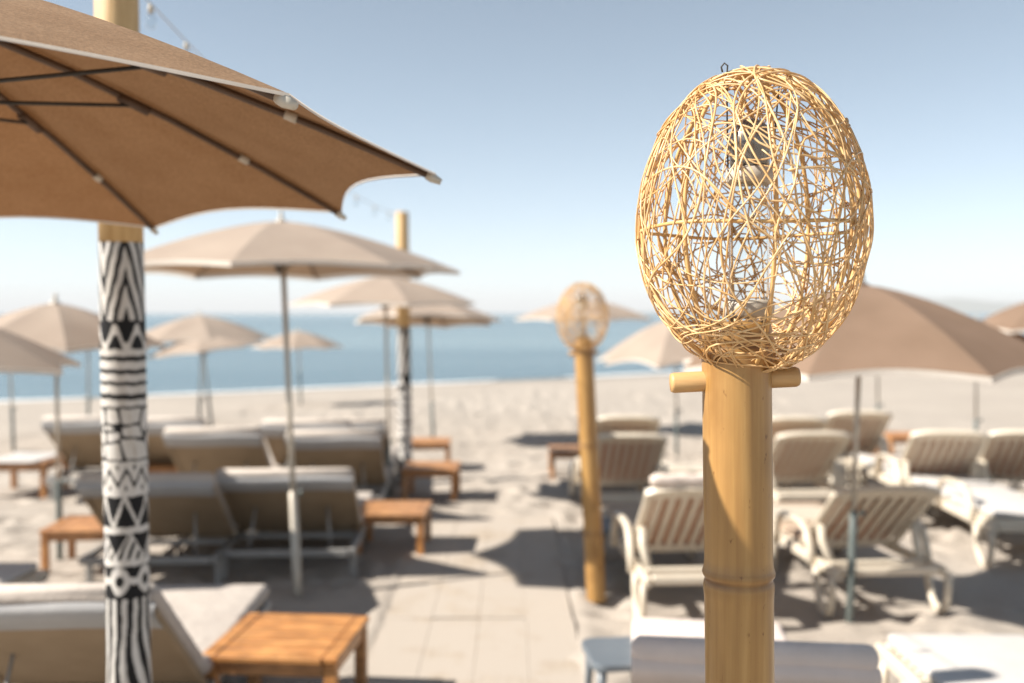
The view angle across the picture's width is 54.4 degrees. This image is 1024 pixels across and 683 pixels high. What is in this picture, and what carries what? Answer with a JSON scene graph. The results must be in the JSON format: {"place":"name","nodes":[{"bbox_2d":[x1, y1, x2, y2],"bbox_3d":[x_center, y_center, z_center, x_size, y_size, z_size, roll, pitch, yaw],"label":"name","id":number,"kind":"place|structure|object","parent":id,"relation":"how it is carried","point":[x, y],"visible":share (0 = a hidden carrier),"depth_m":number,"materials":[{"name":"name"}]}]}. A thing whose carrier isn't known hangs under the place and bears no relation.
{"place":"outdoors","nodes":[
{"label":"outdoors","id":0,"kind":"place"},
{"bbox_2d":[0,368,1023,682],"bbox_3d":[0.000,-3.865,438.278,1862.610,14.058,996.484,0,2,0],"label":"sand","id":1,"kind":"structure","parent":0,"point":[502,434],"depth_m":8.67,"materials":[{"name":"beige sand"}]},
{"bbox_2d":[9,373,15,451],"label":"beach umbrella","id":2,"kind":"object","parent":1,"relation":"on","point":[12,421],"visible":0.01,"depth_m":12.16,"materials":[{"name":"metal"}]},
{"bbox_2d":[0,562,48,583],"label":"resin lounger","id":3,"kind":"object","parent":1,"relation":"on","point":[19,572],"visible":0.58,"depth_m":5.27,"materials":[{"name":"white plastic"}]},
{"bbox_2d":[0,454,69,498],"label":"wooden table","id":4,"kind":"object","parent":1,"relation":"on","point":[43,467],"visible":0.53,"depth_m":9.12,"materials":[{"name":"brown wood"}]},
{"bbox_2d":[0,452,60,462],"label":"seat cushion","id":5,"kind":"object","parent":4,"relation":"on","point":[21,457],"visible":0.94,"depth_m":9.33,"materials":[{"name":"white fabric"}]},
{"bbox_2d":[0,328,80,375],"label":"beach umbrella","id":6,"kind":"object","parent":1,"relation":"on","point":[20,354],"visible":1,"depth_m":5.30,"materials":[{"name":"fabric"}]},
{"bbox_2d":[39,515,103,573],"bbox_3d":[-2.815,1.359,6.679,0.500,0.300,0.522,0,2,-3],"label":"wooden table","id":7,"kind":"object","parent":1,"relation":"on","point":[71,530],"visible":0.51,"depth_m":6.45,"materials":[{"name":"brown wood"}]},
{"bbox_2d":[41,416,102,501],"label":"padded lounger","id":8,"kind":"object","parent":1,"relation":"on","point":[81,444],"visible":0.38,"depth_m":8.99,"materials":[{"name":"fabric"}]},
{"bbox_2d":[0,293,164,559],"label":"beach umbrella","id":9,"kind":"object","parent":1,"relation":"on","point":[56,325],"visible":0.73,"depth_m":6.51,"materials":[{"name":"fabric"}]},
{"bbox_2d":[87,350,91,415],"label":"beach umbrella","id":10,"kind":"object","parent":1,"relation":"on","point":[88,406],"visible":0.02,"depth_m":13.30,"materials":[{"name":"metal"}]},
{"bbox_2d":[94,0,151,682],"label":"painted post","id":11,"kind":"object","parent":1,"relation":"on","point":[122,328],"visible":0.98,"depth_m":3.02,"materials":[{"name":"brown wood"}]},
{"bbox_2d":[145,0,401,219],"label":"string light","id":12,"kind":"object","parent":11,"relation":"hanging from","point":[150,11],"visible":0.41,"depth_m":3.63,"materials":[{"name":"plastic"}]},
{"bbox_2d":[0,582,270,682],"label":"padded lounger","id":13,"kind":"object","parent":1,"relation":"on","point":[52,632],"visible":0.73,"depth_m":3.58,"materials":[{"name":"fabric"}]},
{"bbox_2d":[148,464,178,472],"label":"wooden table","id":14,"kind":"object","parent":1,"relation":"on","point":[162,468],"visible":0.04,"depth_m":9.07,"materials":[{"name":"brown wood"}]},
{"bbox_2d":[75,473,263,583],"bbox_3d":[-2.258,1.144,6.823,0.829,0.739,1.654,0,2,-3],"label":"padded lounger","id":15,"kind":"object","parent":1,"relation":"on","point":[194,505],"visible":0.63,"depth_m":6.19,"materials":[{"name":"fabric"}]},
{"bbox_2d":[147,417,207,463],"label":"padded lounger","id":16,"kind":"object","parent":1,"relation":"on","point":[158,452],"visible":0.15,"depth_m":8.77,"materials":[{"name":"fabric"}]},
{"bbox_2d":[147,336,262,416],"bbox_3d":[-4.164,0.698,13.538,1.402,1.732,1.410,0,2,12],"label":"beach umbrella","id":17,"kind":"object","parent":1,"relation":"on","point":[201,346],"visible":0.75,"depth_m":13.10,"materials":[{"name":"fabric"}]},
{"bbox_2d":[146,311,272,426],"bbox_3d":[-4.414,0.554,14.094,1.918,1.990,1.918,0,2,0],"label":"beach umbrella","id":18,"kind":"object","parent":1,"relation":"on","point":[198,326],"visible":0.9,"depth_m":13.62,"materials":[{"name":"fabric"}]},
{"bbox_2d":[0,0,441,234],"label":"beach umbrella","id":19,"kind":"object","parent":1,"relation":"on","point":[103,121],"visible":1,"depth_m":2.28,"materials":[{"name":"brown fabric"}]},
{"bbox_2d":[163,427,285,476],"bbox_3d":[-2.442,1.058,8.828,0.776,0.798,1.786,0,2,-3],"label":"padded lounger","id":20,"kind":"object","parent":1,"relation":"on","point":[213,450],"visible":0.56,"depth_m":8.09,"materials":[{"name":"fabric"}]},
{"bbox_2d":[202,613,369,682],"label":"wooden table","id":21,"kind":"object","parent":1,"relation":"on","point":[254,647],"visible":0.97,"depth_m":4.13,"materials":[{"name":"brown wood"}]},
{"bbox_2d":[215,467,374,578],"bbox_3d":[-1.463,1.138,7.019,0.864,0.739,1.654,0,2,-3],"label":"padded lounger","id":22,"kind":"object","parent":1,"relation":"on","point":[329,500],"visible":0.9,"depth_m":6.39,"materials":[{"name":"fabric"}]},
{"bbox_2d":[252,328,343,404],"bbox_3d":[-4.081,0.570,19.016,1.593,1.674,1.593,-1,2,-27],"label":"beach umbrella","id":23,"kind":"object","parent":1,"relation":"on","point":[298,340],"visible":0.94,"depth_m":18.59,"materials":[{"name":"fabric"}]},
{"bbox_2d":[144,211,459,599],"bbox_3d":[-1.483,0.466,6.431,2.124,2.613,2.124,-1,2,-22],"label":"beach umbrella","id":24,"kind":"object","parent":1,"relation":"on","point":[282,248],"visible":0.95,"depth_m":5.93,"materials":[{"name":"fabric"}]},
{"bbox_2d":[261,419,352,467],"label":"padded lounger","id":25,"kind":"object","parent":1,"relation":"on","point":[274,431],"visible":0.24,"depth_m":8.57,"materials":[{"name":"fabric"}]},
{"bbox_2d":[0,372,674,401],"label":"foam","id":26,"kind":"object","parent":1,"relation":"on","point":[333,387],"visible":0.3,"depth_m":28.85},
{"bbox_2d":[285,429,394,500],"bbox_3d":[-1.465,1.068,8.760,0.758,0.780,1.746,0,2,-3],"label":"padded lounger","id":27,"kind":"object","parent":1,"relation":"on","point":[359,453],"visible":0.59,"depth_m":8.07,"materials":[{"name":"fabric"}]},
{"bbox_2d":[349,418,398,499],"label":"padded lounger","id":28,"kind":"object","parent":1,"relation":"on","point":[370,424],"visible":0.23,"depth_m":8.76,"materials":[{"name":"fabric"}]},
{"bbox_2d":[290,277,474,498],"bbox_3d":[-1.148,0.517,9.037,1.604,2.351,1.604,0,2,0],"label":"beach umbrella","id":29,"kind":"object","parent":1,"relation":"on","point":[385,293],"visible":0.9,"depth_m":8.60,"materials":[{"name":"fabric"}]},
{"bbox_2d":[354,500,431,554],"bbox_3d":[-0.852,1.345,7.195,0.500,0.300,0.522,0,2,2],"label":"wooden table","id":30,"kind":"object","parent":1,"relation":"on","point":[418,513],"visible":0.84,"depth_m":7.04,"materials":[{"name":"brown wood"}]},
{"bbox_2d":[396,211,411,483],"bbox_3d":[-1.075,0.065,9.925,0.161,2.702,0.134,0,2,0],"label":"painted post","id":31,"kind":"object","parent":1,"relation":"on","point":[404,365],"visible":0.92,"depth_m":9.88,"materials":[{"name":"white wood"}]},
{"bbox_2d":[355,305,500,436],"bbox_3d":[-1.090,0.481,12.781,1.786,2.209,1.779,0,2,-12],"label":"beach umbrella","id":32,"kind":"object","parent":1,"relation":"on","point":[441,316],"visible":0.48,"depth_m":12.79,"materials":[{"name":"fabric"}]},
{"bbox_2d":[401,461,460,500],"bbox_3d":[-0.737,1.288,9.182,0.500,0.300,0.522,0,2,2],"label":"wooden table","id":33,"kind":"object","parent":1,"relation":"on","point":[411,470],"visible":0.98,"depth_m":8.96,"materials":[{"name":"brown wood"}]},
{"bbox_2d":[412,437,450,460],"bbox_3d":[-0.926,1.236,10.988,0.500,0.300,0.522,0,2,-2],"label":"wooden table","id":34,"kind":"object","parent":1,"relation":"on","point":[431,443],"visible":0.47,"depth_m":10.76,"materials":[{"name":"brown wood"}]},
{"bbox_2d":[368,516,582,682],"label":"path","id":35,"kind":"structure","parent":1,"relation":"on","point":[451,597],"depth_m":5.63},
{"bbox_2d":[548,445,579,479],"bbox_3d":[0.633,1.255,10.337,0.500,0.300,0.522,0,2,0],"label":"wooden table","id":36,"kind":"object","parent":1,"relation":"on","point":[563,451],"visible":0.5,"depth_m":10.10,"materials":[{"name":"brown wood"}]},
{"bbox_2d":[556,282,608,602],"bbox_3d":[0.414,0.591,5.869,0.312,1.883,0.311,0,2,0],"label":"bamboo lantern","id":37,"kind":"object","parent":1,"relation":"on","point":[583,346],"visible":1,"depth_m":5.83,"materials":[{"name":"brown wood"}]},
{"bbox_2d":[515,298,651,332],"bbox_3d":[1.022,0.438,13.975,1.870,2.226,1.870,-1,2,-37],"label":"beach umbrella","id":38,"kind":"object","parent":1,"relation":"on","point":[616,313],"visible":0.54,"depth_m":13.41,"materials":[{"name":"fabric"}]},
{"bbox_2d":[582,636,631,682],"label":"plastic table","id":39,"kind":"object","parent":1,"relation":"on","point":[604,656],"visible":0.5,"depth_m":4.14,"materials":[{"name":"white plastic"}]},
{"bbox_2d":[569,433,668,502],"bbox_3d":[0.876,1.063,8.454,0.708,0.796,1.872,0,2,-1],"label":"resin lounger","id":40,"kind":"object","parent":1,"relation":"on","point":[631,459],"visible":0.62,"depth_m":7.80,"materials":[{"name":"white plastic"}]},
{"bbox_2d":[602,517,651,576],"bbox_3d":[0.708,1.352,6.534,0.396,0.325,0.396,0,2,-4],"label":"plastic table","id":41,"kind":"object","parent":1,"relation":"on","point":[606,524],"visible":0.06,"depth_m":6.45,"materials":[{"name":"white plastic"}]},
{"bbox_2d":[597,415,660,434],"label":"resin lounger","id":42,"kind":"object","parent":1,"relation":"on","point":[628,424],"visible":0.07,"depth_m":8.94,"materials":[{"name":"white plastic"}]},
{"bbox_2d":[597,313,701,457],"bbox_3d":[1.926,0.634,11.825,1.789,1.957,1.790,0,2,0],"label":"beach umbrella","id":43,"kind":"object","parent":1,"relation":"on","point":[659,345],"visible":0.45,"depth_m":11.35,"materials":[{"name":"fabric"}]},
{"bbox_2d":[601,485,704,618],"bbox_3d":[0.961,1.128,6.188,0.708,0.796,1.872,0,2,-3],"label":"resin lounger","id":44,"kind":"object","parent":1,"relation":"on","point":[664,519],"visible":0.73,"depth_m":5.53,"materials":[{"name":"white plastic"}]},
{"bbox_2d":[650,473,702,486],"bbox_3d":[1.007,0.739,5.299,0.547,0.081,0.100,0,-28,-3],"label":"head cushion","id":45,"kind":"object","parent":44,"relation":"on","point":[669,480],"visible":0.48,"depth_m":5.25,"materials":[{"name":"fabric"}]},
{"bbox_2d":[661,463,702,473],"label":"plastic table","id":46,"kind":"object","parent":1,"relation":"on","point":[689,468],"visible":0.19,"depth_m":8.58,"materials":[{"name":"white plastic"}]},
{"bbox_2d":[635,62,873,682],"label":"bamboo lantern","id":47,"kind":"object","parent":1,"relation":"on","point":[740,376],"visible":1,"depth_m":1.36,"materials":[{"name":"beige wicker"}]},
{"bbox_2d":[631,618,881,682],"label":"padded lounger","id":48,"kind":"object","parent":1,"relation":"on","point":[667,650],"visible":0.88,"depth_m":2.70,"materials":[{"name":"fabric"}]},
{"bbox_2d":[773,506,831,571],"bbox_3d":[1.906,1.329,6.715,0.440,0.361,0.440,0,2,2],"label":"plastic table","id":49,"kind":"object","parent":1,"relation":"on","point":[808,514],"visible":0.23,"depth_m":6.67,"materials":[{"name":"white plastic"}]},
{"bbox_2d":[772,416,833,501],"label":"resin lounger","id":50,"kind":"object","parent":1,"relation":"on","point":[782,424],"visible":0.12,"depth_m":8.82,"materials":[{"name":"white plastic"}]},
{"bbox_2d":[773,431,851,502],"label":"resin lounger","id":51,"kind":"object","parent":1,"relation":"on","point":[806,456],"visible":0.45,"depth_m":7.90,"materials":[{"name":"white plastic"}]},
{"bbox_2d":[682,275,1023,622],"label":"beach umbrella","id":52,"kind":"object","parent":1,"relation":"on","point":[883,331],"visible":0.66,"depth_m":4.75,"materials":[{"name":"fabric"}]},
{"bbox_2d":[823,410,892,481],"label":"resin lounger","id":53,"kind":"object","parent":1,"relation":"on","point":[873,424],"visible":0.38,"depth_m":9.51,"materials":[{"name":"white plastic"}]},
{"bbox_2d":[773,485,951,616],"bbox_3d":[2.024,1.147,6.370,0.750,0.748,1.760,0,2,-5],"label":"resin lounger","id":54,"kind":"object","parent":1,"relation":"on","point":[898,511],"visible":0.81,"depth_m":5.72,"materials":[{"name":"white plastic"}]},
{"bbox_2d":[876,375,882,409],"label":"beach umbrella","id":55,"kind":"object","parent":1,"relation":"on","point":[878,406],"visible":0.02,"depth_m":12.52,"materials":[{"name":"metal"}]},
{"bbox_2d":[875,431,915,453],"bbox_3d":[4.537,1.221,11.533,0.500,0.300,0.522,0,2,0],"label":"wooden table","id":56,"kind":"object","parent":1,"relation":"on","point":[901,436],"visible":0.36,"depth_m":11.31,"materials":[{"name":"brown wood"}]},
{"bbox_2d":[846,453,990,486],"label":"resin lounger","id":57,"kind":"object","parent":1,"relation":"on","point":[868,465],"visible":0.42,"depth_m":8.25,"materials":[{"name":"white plastic"}]},
{"bbox_2d":[858,430,990,485],"bbox_3d":[3.529,1.058,8.638,0.708,0.796,1.872,0,2,7],"label":"resin lounger","id":58,"kind":"object","parent":1,"relation":"on","point":[943,451],"visible":0.59,"depth_m":7.99,"materials":[{"name":"white plastic"}]},
{"bbox_2d":[875,634,1023,682],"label":"resin lounger","id":59,"kind":"object","parent":1,"relation":"on","point":[963,658],"visible":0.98,"depth_m":3.94,"materials":[{"name":"white plastic"}]},
{"bbox_2d":[924,477,1023,567],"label":"resin lounger","id":60,"kind":"object","parent":1,"relation":"on","point":[992,509],"visible":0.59,"depth_m":6.86,"materials":[{"name":"white plastic"}]},
{"bbox_2d":[970,429,1023,494],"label":"resin lounger","id":61,"kind":"object","parent":1,"relation":"on","point":[1002,456],"visible":0.41,"depth_m":8.04,"materials":[{"name":"white plastic"}]},
{"bbox_2d":[974,315,1023,430],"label":"beach umbrella","id":62,"kind":"object","parent":1,"relation":"on","point":[1020,336],"visible":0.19,"depth_m":10.75,"materials":[{"name":"fabric"}]},
{"bbox_2d":[980,302,1023,332],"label":"beach umbrella","id":63,"kind":"object","parent":1,"relation":"on","point":[1009,320],"visible":0.73,"depth_m":10.49,"materials":[{"name":"fabric"}]},
{"bbox_2d":[0,313,1023,399],"bbox_3d":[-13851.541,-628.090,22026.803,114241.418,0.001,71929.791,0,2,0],"label":"sea","id":64,"kind":"structure","parent":0,"point":[508,347],"depth_m":47.13,"materials":[{"name":"liquid"}]},
{"bbox_2d":[0,0,1023,312],"label":"sky","id":65,"kind":"structure","parent":0,"point":[539,122],"materials":[{"name":"blue"}]},
{"bbox_2d":[637,295,1022,312],"bbox_3d":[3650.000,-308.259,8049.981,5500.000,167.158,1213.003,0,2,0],"label":"hills","id":66,"kind":"structure","parent":0,"point":[962,305],"depth_m":7769.33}
]}

